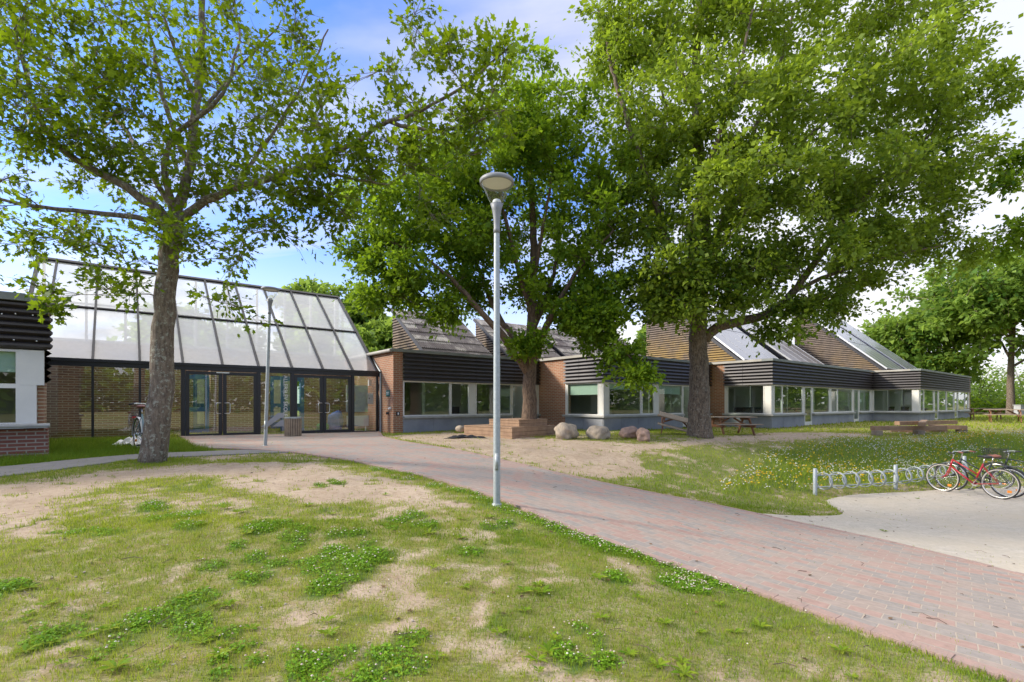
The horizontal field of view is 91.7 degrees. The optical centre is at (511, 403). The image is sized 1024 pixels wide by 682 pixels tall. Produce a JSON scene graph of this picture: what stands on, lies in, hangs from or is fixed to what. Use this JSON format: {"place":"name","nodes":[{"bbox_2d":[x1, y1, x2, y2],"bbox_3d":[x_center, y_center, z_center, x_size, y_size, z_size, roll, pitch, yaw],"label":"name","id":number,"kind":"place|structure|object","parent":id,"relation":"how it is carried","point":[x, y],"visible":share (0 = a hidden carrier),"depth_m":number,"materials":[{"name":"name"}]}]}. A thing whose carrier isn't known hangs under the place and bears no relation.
{"place":"outdoors","nodes":[
{"label":"outdoors","id":0,"kind":"place"},
{"bbox_2d":[0,450,288,476],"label":"asphalt path","id":1,"kind":"structure","parent":0,"point":[36,467],"depth_m":8.56,"materials":[{"name":"grey asphalt"}]},
{"bbox_2d":[0,411,1023,681],"bbox_3d":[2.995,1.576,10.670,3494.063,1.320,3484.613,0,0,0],"label":"ground","id":2,"kind":"structure","parent":0,"point":[578,455],"depth_m":3.78,"materials":[{"name":"green plant"}]},
{"bbox_2d":[0,291,52,457],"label":"wing","id":3,"kind":"structure","parent":2,"relation":"on","point":[26,339],"depth_m":8.89,"materials":[{"name":"white paint"}]},
{"bbox_2d":[0,349,18,385],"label":"window","id":4,"kind":"structure","parent":3,"relation":"in","point":[9,360],"depth_m":8.83,"materials":[{"name":"white paint"}]},
{"bbox_2d":[0,386,18,423],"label":"window","id":5,"kind":"structure","parent":3,"relation":"in","point":[17,387],"depth_m":8.83,"materials":[{"name":"white paint"}]},
{"bbox_2d":[0,435,221,465],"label":"lush grass","id":6,"kind":"structure","parent":2,"relation":"on","point":[100,449],"depth_m":10.12,"materials":[{"name":"green plant"}]},
{"bbox_2d":[112,437,140,444],"bbox_3d":[-8.554,0.833,11.334,0.885,0.261,0.766,0,0,0],"label":"plastic sheet","id":7,"kind":"object","parent":2,"relation":"on","point":[127,440],"visible":0.38,"depth_m":11.22,"materials":[{"name":"white plastic"}]},
{"bbox_2d":[129,403,145,445],"bbox_3d":[-7.580,0.477,10.269,1.771,1.002,0.650,0,0,40],"label":"bicycle","id":8,"kind":"object","parent":2,"relation":"on","point":[141,422],"visible":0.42,"depth_m":10.49,"materials":[{"name":"grey metal"}]},
{"bbox_2d":[119,301,273,349],"bbox_3d":[-23.760,-3.485,37.903,9.903,9.432,11.256,0,0,0],"label":"broadleaf tree","id":9,"kind":"object","parent":2,"relation":"on","point":[145,331],"visible":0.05,"depth_m":35.68,"materials":[{"name":"grey plant"}]},
{"bbox_2d":[29,256,381,438],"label":"glass entrance hall","id":10,"kind":"structure","parent":2,"relation":"on","point":[98,383],"depth_m":16.36,"materials":[{"name":"clear glass"}]},
{"bbox_2d":[193,374,203,428],"bbox_3d":[-11.280,-0.045,18.581,1.100,2.150,0.150,0,0,-38],"label":"inner door","id":11,"kind":"structure","parent":10,"relation":"in","point":[195,426],"depth_m":18.22,"materials":[{"name":"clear glass"}]},
{"bbox_2d":[189,375,208,432],"bbox_3d":[-10.543,0.015,16.584,0.740,1.970,0.060,0,0,-38],"label":"inner door","id":12,"kind":"structure","parent":10,"relation":"in","point":[206,377],"depth_m":16.72,"materials":[{"name":"teal glass"}]},
{"bbox_2d":[185,371,221,435],"bbox_3d":[-9.179,0.020,14.821,0.940,1.980,0.137,0,0,-38],"label":"door","id":13,"kind":"structure","parent":10,"relation":"in","point":[187,373],"depth_m":14.81,"materials":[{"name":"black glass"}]},
{"bbox_2d":[223,372,256,434],"bbox_3d":[-8.425,0.020,15.416,0.940,1.980,0.137,0,0,-38],"label":"door","id":14,"kind":"structure","parent":10,"relation":"in","point":[254,375],"depth_m":15.42,"materials":[{"name":"black glass"}]},
{"bbox_2d":[270,376,299,428],"bbox_3d":[-9.179,-0.045,20.238,1.250,2.150,0.150,0,0,-38],"label":"inner door","id":15,"kind":"structure","parent":10,"relation":"in","point":[272,378],"depth_m":19.86,"materials":[{"name":"teal glass"}]},
{"bbox_2d":[281,377,303,430],"bbox_3d":[-8.033,0.015,18.181,0.800,1.970,0.060,0,0,-38],"label":"inner door","id":16,"kind":"structure","parent":10,"relation":"in","point":[301,380],"depth_m":18.28,"materials":[{"name":"teal metal"}]},
{"bbox_2d":[294,375,322,432],"bbox_3d":[-6.820,0.020,16.682,0.930,1.980,0.137,0,0,-38],"label":"door","id":17,"kind":"structure","parent":10,"relation":"in","point":[295,376],"depth_m":16.80,"materials":[{"name":"black glass"}]},
{"bbox_2d":[316,423,328,429],"bbox_3d":[-6.749,0.859,17.743,0.460,0.425,0.415,0,0,0],"label":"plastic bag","id":18,"kind":"object","parent":10,"relation":"on","point":[318,426],"visible":0.29,"depth_m":17.61,"materials":[{"name":"green"}]},
{"bbox_2d":[327,410,343,429],"bbox_3d":[-6.396,0.657,18.000,0.512,0.857,0.424,0,0,0],"label":"plastic bag","id":19,"kind":"object","parent":10,"relation":"in","point":[335,420],"visible":0.73,"depth_m":17.84,"materials":[{"name":"white plastic"}]},
{"bbox_2d":[323,376,350,432],"bbox_3d":[-6.063,0.020,17.278,0.960,1.980,0.137,0,0,-38],"label":"door","id":20,"kind":"structure","parent":10,"relation":"in","point":[324,377],"depth_m":17.24,"materials":[{"name":"black metal"}]},
{"bbox_2d":[346,385,367,411],"bbox_3d":[-5.712,-0.200,18.312,0.810,0.980,0.031,0,0,-38],"label":"notice board","id":21,"kind":"object","parent":10,"relation":"attached to","point":[360,402],"visible":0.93,"depth_m":18.35,"materials":[{"name":"grey"}]},
{"bbox_2d":[347,416,368,430],"bbox_3d":[-5.655,0.715,18.216,0.800,0.570,0.090,0,0,-38],"label":"radiator","id":22,"kind":"object","parent":10,"relation":"on","point":[361,420],"visible":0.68,"depth_m":18.26,"materials":[{"name":"white metal"}]},
{"bbox_2d":[367,393,372,403],"bbox_3d":[-5.260,-0.204,18.408,0.182,0.388,0.198,0,0,-38],"label":"paper notice","id":23,"kind":"object","parent":10,"relation":"attached to","point":[369,398],"visible":1,"depth_m":18.36,"materials":[{"name":"white paper"}]},
{"bbox_2d":[261,286,278,445],"bbox_3d":[-5.951,-0.857,12.100,0.406,3.973,0.406,2,0,0],"label":"park lamp","id":24,"kind":"object","parent":2,"relation":"on","point":[269,289],"visible":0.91,"depth_m":12.07,"materials":[{"name":"grey metal"}]},
{"bbox_2d":[0,0,544,462],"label":"maple tree","id":25,"kind":"object","parent":2,"relation":"on","point":[112,82],"visible":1,"depth_m":7.91,"materials":[{"name":"green plant"}]},
{"bbox_2d":[264,274,390,388],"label":"broadleaf tree","id":26,"kind":"object","parent":2,"relation":"on","point":[301,339],"visible":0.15,"depth_m":40.14,"materials":[{"name":"green plant"}]},
{"bbox_2d":[324,313,392,358],"bbox_3d":[-10.402,-2.926,37.996,8.378,8.298,9.439,0,0,0],"label":"broadleaf tree","id":27,"kind":"object","parent":2,"relation":"on","point":[378,336],"visible":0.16,"depth_m":36.48,"materials":[{"name":"green plant"}]},
{"bbox_2d":[2,475,737,675],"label":"pebbles","id":28,"kind":"object","parent":2,"relation":"on","point":[412,620],"visible":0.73,"depth_m":3.20,"materials":[{"name":"grey stone"}]},
{"bbox_2d":[0,464,834,681],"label":"clover","id":29,"kind":"object","parent":2,"relation":"on","point":[333,580],"depth_m":3.44,"materials":[{"name":"green plant"}]},
{"bbox_2d":[340,307,560,432],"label":"classroom wing","id":30,"kind":"structure","parent":2,"relation":"on","point":[440,383],"depth_m":20.22,"materials":[{"name":"brown brick"}]},
{"bbox_2d":[403,381,449,415],"bbox_3d":[-3.112,-0.194,18.238,1.940,1.268,0.042,0,0,-38],"label":"window","id":31,"kind":"structure","parent":30,"relation":"in","point":[403,381],"depth_m":18.22,"materials":[{"name":"white paint"}]},
{"bbox_2d":[450,382,469,415],"bbox_3d":[-2.005,-0.194,19.111,0.880,1.268,0.042,0,0,-38],"label":"window","id":32,"kind":"structure","parent":30,"relation":"in","point":[451,383],"depth_m":19.02,"materials":[{"name":"white paint"}]},
{"bbox_2d":[476,383,510,414],"bbox_3d":[-0.741,-0.194,20.108,1.780,1.268,0.042,0,0,-38],"label":"window","id":33,"kind":"structure","parent":30,"relation":"in","point":[476,383],"depth_m":19.98,"materials":[{"name":"white paint"}]},
{"bbox_2d":[512,384,522,417],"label":"door","id":34,"kind":"structure","parent":30,"relation":"in","point":[512,384],"depth_m":20.68,"materials":[{"name":"white paint"}]},
{"bbox_2d":[455,425,463,431],"bbox_3d":[-1.720,0.828,16.598,0.306,0.231,0.290,0,0,40],"label":"boulder","id":35,"kind":"object","parent":2,"relation":"on","point":[459,428],"visible":0.93,"depth_m":16.50,"materials":[{"name":"stone"}]},
{"bbox_2d":[10,491,919,678],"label":"broadleaf weeds","id":36,"kind":"object","parent":2,"relation":"on","point":[123,661],"visible":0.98,"depth_m":2.88,"materials":[{"name":"green plant"}]},
{"bbox_2d":[448,434,484,437],"bbox_3d":[-1.396,0.961,14.886,1.262,0.099,0.718,0,0,0],"label":"jacket","id":37,"kind":"object","parent":2,"relation":"on","point":[462,436],"visible":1,"depth_m":14.75,"materials":[{"name":"black fabric"}]},
{"bbox_2d":[480,172,513,506],"bbox_3d":[-0.180,-0.686,5.880,0.406,3.973,0.406,0,0,0],"label":"park lamp","id":38,"kind":"object","parent":2,"relation":"on","point":[496,181],"visible":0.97,"depth_m":5.85,"materials":[{"name":"metal"}]},
{"bbox_2d":[464,418,555,438],"bbox_3d":[-0.068,0.780,16.297,2.120,0.591,2.150,0,0,42],"label":"tree planter","id":39,"kind":"object","parent":2,"relation":"on","point":[512,428],"visible":0.91,"depth_m":15.62,"materials":[{"name":"brown brick"}]},
{"bbox_2d":[325,21,668,425],"bbox_3d":[-0.621,-4.891,16.373,10.212,11.246,7.504,0,0,0],"label":"maple tree","id":40,"kind":"object","parent":39,"relation":"in","point":[586,305],"visible":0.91,"depth_m":14.97,"materials":[{"name":"green plant"}]},
{"bbox_2d":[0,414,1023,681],"bbox_3d":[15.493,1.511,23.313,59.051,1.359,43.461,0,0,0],"label":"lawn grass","id":41,"kind":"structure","parent":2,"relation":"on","point":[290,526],"depth_m":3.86,"materials":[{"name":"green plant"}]},
{"bbox_2d":[3,435,1023,681],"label":"fallen leaves","id":42,"kind":"object","parent":41,"relation":"on","point":[551,531],"visible":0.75,"depth_m":4.71,"materials":[{"name":"brown plant"}]},
{"bbox_2d":[25,486,1019,666],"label":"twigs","id":43,"kind":"object","parent":41,"relation":"on","point":[489,584],"visible":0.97,"depth_m":3.25,"materials":[{"name":"brown wood"}]},
{"bbox_2d":[554,422,578,439],"bbox_3d":[1.621,0.838,15.043,0.697,0.579,0.822,0,0,44],"label":"boulder","id":44,"kind":"object","parent":2,"relation":"on","point":[564,430],"visible":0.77,"depth_m":14.76,"materials":[{"name":"stone"}]},
{"bbox_2d":[585,425,610,439],"bbox_3d":[2.614,0.889,15.024,0.699,0.507,0.556,0,0,31],"label":"boulder","id":45,"kind":"object","parent":2,"relation":"on","point":[596,432],"visible":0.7,"depth_m":14.84,"materials":[{"name":"stone"}]},
{"bbox_2d":[180,436,1023,681],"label":"path edging","id":46,"kind":"object","parent":2,"relation":"on","point":[896,638],"visible":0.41,"depth_m":3.82,"materials":[{"name":"grey concrete"}]},
{"bbox_2d":[537,327,711,430],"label":"classroom wing","id":47,"kind":"structure","parent":2,"relation":"on","point":[575,391],"depth_m":20.91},
{"bbox_2d":[567,382,598,415],"bbox_3d":[2.808,-0.194,19.598,0.102,1.268,1.700,0,0,-38],"label":"window","id":48,"kind":"structure","parent":47,"relation":"in","point":[592,388],"depth_m":19.65,"materials":[{"name":"white paint"}]},
{"bbox_2d":[608,382,640,415],"bbox_3d":[4.417,-0.194,19.535,1.970,1.268,0.102,0,0,-38],"label":"window","id":49,"kind":"structure","parent":47,"relation":"in","point":[610,386],"depth_m":19.39,"materials":[{"name":"white paint"}]},
{"bbox_2d":[642,384,654,414],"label":"window","id":50,"kind":"structure","parent":47,"relation":"in","point":[653,413],"depth_m":20.63,"materials":[{"name":"white paint"}]},
{"bbox_2d":[658,384,681,413],"bbox_3d":[6.800,-0.194,21.414,1.760,1.268,0.102,0,0,-38],"label":"window","id":51,"kind":"structure","parent":47,"relation":"in","point":[664,389],"depth_m":21.48,"materials":[{"name":"white paint"}]},
{"bbox_2d":[683,385,688,426],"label":"door","id":52,"kind":"structure","parent":47,"relation":"in","point":[683,385],"depth_m":21.97,"materials":[{"name":"white paint"}]},
{"bbox_2d":[619,426,637,438],"bbox_3d":[3.636,0.905,15.505,0.594,0.433,0.719,0,0,8],"label":"boulder","id":53,"kind":"object","parent":2,"relation":"on","point":[628,432],"visible":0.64,"depth_m":15.23,"materials":[{"name":"stone"}]},
{"bbox_2d":[634,324,646,355],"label":"broadleaf tree","id":54,"kind":"object","parent":2,"relation":"on","point":[641,333],"visible":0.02,"depth_m":49.73,"materials":[{"name":"green plant"}]},
{"bbox_2d":[636,427,649,441],"bbox_3d":[3.944,0.945,14.944,0.404,0.475,0.504,0,0,9],"label":"boulder","id":55,"kind":"object","parent":2,"relation":"on","point":[642,434],"visible":0.76,"depth_m":14.75,"materials":[{"name":"beige stone"}]},
{"bbox_2d":[658,411,687,433],"bbox_3d":[5.598,0.732,16.917,1.296,0.551,1.166,15,19,12],"label":"picnic table","id":56,"kind":"object","parent":2,"relation":"on","point":[670,417],"visible":0.65,"depth_m":16.75,"materials":[{"name":"brown wood"}]},
{"bbox_2d":[378,431,1023,575],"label":"path edging","id":57,"kind":"object","parent":2,"relation":"on","point":[955,557],"visible":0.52,"depth_m":8.18,"materials":[{"name":"grey concrete"}]},
{"bbox_2d":[711,416,763,434],"bbox_3d":[7.950,0.795,18.000,1.584,0.674,1.426,0,0,-3],"label":"picnic table","id":58,"kind":"object","parent":2,"relation":"on","point":[722,424],"visible":0.81,"depth_m":17.77,"materials":[{"name":"brown wood"}]},
{"bbox_2d":[646,303,873,427],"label":"classroom wing","id":59,"kind":"structure","parent":2,"relation":"on","point":[785,385],"depth_m":24.87,"materials":[{"name":"black metal"}]},
{"bbox_2d":[734,407,742,412],"bbox_3d":[10.502,0.571,22.978,0.440,0.841,0.466,0,0,27],"label":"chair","id":60,"kind":"object","parent":59,"relation":"in","point":[738,409],"visible":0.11,"depth_m":22.79,"materials":[{"name":"black metal"}]},
{"bbox_2d":[727,385,763,413],"bbox_3d":[10.349,-0.194,22.025,0.042,1.268,1.670,0,0,-38],"label":"window","id":61,"kind":"structure","parent":59,"relation":"in","point":[738,385],"depth_m":22.00,"materials":[{"name":"white paint"}]},
{"bbox_2d":[743,407,752,412],"bbox_3d":[10.852,0.571,22.692,0.466,0.841,0.440,0,0,-43],"label":"chair","id":62,"kind":"object","parent":59,"relation":"in","point":[747,409],"visible":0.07,"depth_m":22.53,"materials":[{"name":"black metal"}]},
{"bbox_2d":[754,407,762,412],"bbox_3d":[11.140,0.571,22.167,0.466,0.841,0.440,0,0,-23],"label":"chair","id":63,"kind":"object","parent":59,"relation":"in","point":[757,409],"visible":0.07,"depth_m":22.08,"materials":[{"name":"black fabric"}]},
{"bbox_2d":[774,385,781,413],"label":"window","id":64,"kind":"structure","parent":59,"relation":"in","point":[774,385],"depth_m":21.51,"materials":[{"name":"white paint"}]},
{"bbox_2d":[782,385,802,413],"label":"window","id":65,"kind":"structure","parent":59,"relation":"in","point":[782,385],"depth_m":22.80,"materials":[{"name":"white paint"}]},
{"bbox_2d":[804,386,811,424],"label":"door","id":66,"kind":"structure","parent":59,"relation":"in","point":[809,422],"depth_m":23.69,"materials":[{"name":"white paint"}]},
{"bbox_2d":[813,387,829,412],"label":"window","id":67,"kind":"structure","parent":59,"relation":"in","point":[813,387],"depth_m":25.06,"materials":[{"name":"white paint"}]},
{"bbox_2d":[831,388,836,412],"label":"window","id":68,"kind":"structure","parent":59,"relation":"in","point":[831,388],"depth_m":25.43,"materials":[{"name":"white paint"}]},
{"bbox_2d":[838,388,851,411],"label":"window","id":69,"kind":"structure","parent":59,"relation":"in","point":[838,388],"depth_m":26.96,"materials":[{"name":"white paint"}]},
{"bbox_2d":[854,389,858,421],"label":"door","id":70,"kind":"structure","parent":59,"relation":"in","point":[854,389],"depth_m":27.62,"materials":[{"name":"white paint"}]},
{"bbox_2d":[859,389,869,411],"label":"window","id":71,"kind":"structure","parent":59,"relation":"in","point":[859,389],"depth_m":28.12,"materials":[{"name":"white paint"}]},
{"bbox_2d":[560,0,1023,438],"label":"maple tree","id":72,"kind":"object","parent":2,"relation":"on","point":[691,276],"visible":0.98,"depth_m":14.50,"materials":[{"name":"green plant"}]},
{"bbox_2d":[716,429,1023,495],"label":"meadow grass","id":73,"kind":"structure","parent":2,"relation":"on","point":[880,462],"depth_m":14.23,"materials":[{"name":"green plant"}]},
{"bbox_2d":[719,428,1023,488],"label":"yellow flowers","id":74,"kind":"object","parent":2,"relation":"on","point":[875,460],"visible":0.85,"depth_m":13.94,"materials":[{"name":"yellow plant"}]},
{"bbox_2d":[721,429,1023,488],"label":"white flowers","id":75,"kind":"object","parent":2,"relation":"on","point":[875,448],"visible":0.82,"depth_m":14.50,"materials":[{"name":"white plant"}]},
{"bbox_2d":[794,313,971,420],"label":"classroom wing","id":76,"kind":"structure","parent":2,"relation":"on","point":[898,382],"depth_m":30.98,"materials":[{"name":"black metal"}]},
{"bbox_2d":[873,389,912,411],"bbox_3d":[21.641,-0.194,28.234,0.042,1.268,1.850,0,0,-38],"label":"window","id":77,"kind":"structure","parent":76,"relation":"in","point":[888,389],"depth_m":28.10,"materials":[{"name":"white paint"}]},
{"bbox_2d":[901,407,908,410],"bbox_3d":[22.372,0.571,28.445,0.440,0.841,0.466,0,0,7],"label":"chair","id":78,"kind":"object","parent":76,"relation":"in","point":[904,408],"visible":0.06,"depth_m":28.23,"materials":[{"name":"black metal"}]},
{"bbox_2d":[924,389,933,411],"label":"window","id":79,"kind":"structure","parent":76,"relation":"in","point":[924,389],"depth_m":29.21,"materials":[{"name":"white paint"}]},
{"bbox_2d":[935,390,937,419],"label":"door","id":80,"kind":"structure","parent":76,"relation":"in","point":[935,390],"depth_m":29.82,"materials":[{"name":"white paint"}]},
{"bbox_2d":[939,390,945,410],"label":"window","id":81,"kind":"structure","parent":76,"relation":"in","point":[939,390],"depth_m":31.09,"materials":[{"name":"white paint"}]},
{"bbox_2d":[947,391,953,410],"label":"window","id":82,"kind":"structure","parent":76,"relation":"in","point":[951,393],"depth_m":32.05,"materials":[{"name":"clear glass"}]},
{"bbox_2d":[954,391,957,417],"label":"door","id":83,"kind":"structure","parent":76,"relation":"in","point":[955,392],"depth_m":32.90,"materials":[{"name":"white paint"}]},
{"bbox_2d":[958,392,964,410],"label":"window","id":84,"kind":"structure","parent":76,"relation":"in","point":[961,395],"depth_m":33.82,"materials":[{"name":"clear glass"}]},
{"bbox_2d":[965,392,967,409],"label":"window","id":85,"kind":"structure","parent":76,"relation":"in","point":[966,393],"depth_m":34.79,"materials":[{"name":"white paint"}]},
{"bbox_2d":[813,456,968,494],"bbox_3d":[9.460,1.791,12.250,5.575,0.820,0.400,0,0,-20],"label":"bicycle stand","id":86,"kind":"object","parent":2,"relation":"on","point":[895,471],"visible":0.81,"depth_m":12.03,"materials":[{"name":"metal"}]},
{"bbox_2d":[766,486,1023,572],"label":"paved yard","id":87,"kind":"structure","parent":2,"relation":"on","point":[964,534],"depth_m":8.71,"materials":[{"name":"beige concrete"}]},
{"bbox_2d":[925,451,1020,499],"bbox_3d":[10.670,1.622,11.563,0.623,1.002,1.678,0,0,-42],"label":"bicycle","id":88,"kind":"object","parent":87,"relation":"on","point":[973,483],"visible":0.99,"depth_m":11.38,"materials":[{"name":"red metal"}]},
{"bbox_2d":[934,450,1023,497],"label":"bicycle","id":89,"kind":"object","parent":87,"relation":"on","point":[966,472],"visible":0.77,"depth_m":11.57,"materials":[{"name":"red metal"}]},
{"bbox_2d":[979,448,1023,488],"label":"bicycle","id":90,"kind":"object","parent":87,"relation":"on","point":[1007,453],"visible":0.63,"depth_m":12.32,"materials":[{"name":"grey metal"}]},
{"bbox_2d":[870,420,967,435],"bbox_3d":[15.644,0.906,18.768,6.409,0.545,2.073,0,0,-21],"label":"timber seat","id":91,"kind":"object","parent":2,"relation":"on","point":[922,428],"visible":0.78,"depth_m":17.80,"materials":[{"name":"brown wood"}]},
{"bbox_2d":[857,311,1001,382],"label":"broadleaf tree","id":92,"kind":"object","parent":2,"relation":"on","point":[911,343],"visible":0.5,"depth_m":48.78,"materials":[{"name":"green plant"}]},
{"bbox_2d":[870,244,1023,413],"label":"broadleaf tree","id":93,"kind":"object","parent":2,"relation":"on","point":[971,304],"visible":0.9,"depth_m":43.56,"materials":[{"name":"green plant"}]},
{"bbox_2d":[964,408,1007,419],"bbox_3d":[28.600,0.619,30.000,1.710,0.727,1.539,0,0,35],"label":"picnic table","id":94,"kind":"object","parent":2,"relation":"on","point":[971,413],"visible":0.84,"depth_m":29.93,"materials":[{"name":"brown wood"}]},
{"bbox_2d":[961,140,1023,268],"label":"maple tree","id":95,"kind":"object","parent":2,"relation":"on","point":[1007,177],"visible":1,"depth_m":13.37,"materials":[{"name":"green plant"}]},
{"bbox_2d":[970,364,1023,401],"bbox_3d":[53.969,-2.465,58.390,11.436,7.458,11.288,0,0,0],"label":"shrub","id":96,"kind":"object","parent":2,"relation":"on","point":[991,389],"visible":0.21,"depth_m":56.04,"materials":[{"name":"green plant"}]},
{"bbox_2d":[970,395,1023,413],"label":"shrub","id":97,"kind":"object","parent":2,"relation":"on","point":[991,403],"visible":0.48,"depth_m":50.15,"materials":[{"name":"green plant"}]},
{"bbox_2d":[976,353,1023,400],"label":"shrub","id":98,"kind":"object","parent":2,"relation":"on","point":[1022,363],"visible":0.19,"depth_m":61.11,"materials":[{"name":"green plant"}]},
{"bbox_2d":[980,396,1023,404],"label":"shrub","id":99,"kind":"object","parent":2,"relation":"on","point":[1015,402],"visible":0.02,"depth_m":54.38,"materials":[{"name":"green plant"}]},
{"bbox_2d":[983,409,1023,422],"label":"picnic table","id":100,"kind":"object","parent":2,"relation":"on","point":[1019,414],"visible":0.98,"depth_m":26.03,"materials":[{"name":"brown wood"}]},
{"bbox_2d":[1014,405,1023,413],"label":"utility cabinet","id":101,"kind":"object","parent":2,"relation":"on","point":[1019,407],"visible":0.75,"depth_m":42.85,"materials":[{"name":"white metal"}]},
{"bbox_2d":[0,0,1023,402],"label":"sky","id":102,"kind":"structure","parent":0,"point":[362,28],"materials":[{"name":"blue"}]},
{"bbox_2d":[184,431,1023,679],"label":"brick path","id":103,"kind":"structure","parent":0,"point":[881,584],"depth_m":5.57,"materials":[{"name":"brick"}]},
{"bbox_2d":[284,417,301,435],"bbox_3d":[-6.750,0.704,15.309,0.500,0.612,0.500,0,0,-38],"label":"litter bin","id":104,"kind":"object","parent":103,"relation":"on","point":[292,426],"visible":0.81,"depth_m":15.11,"materials":[{"name":"brown wood"}]}
]}

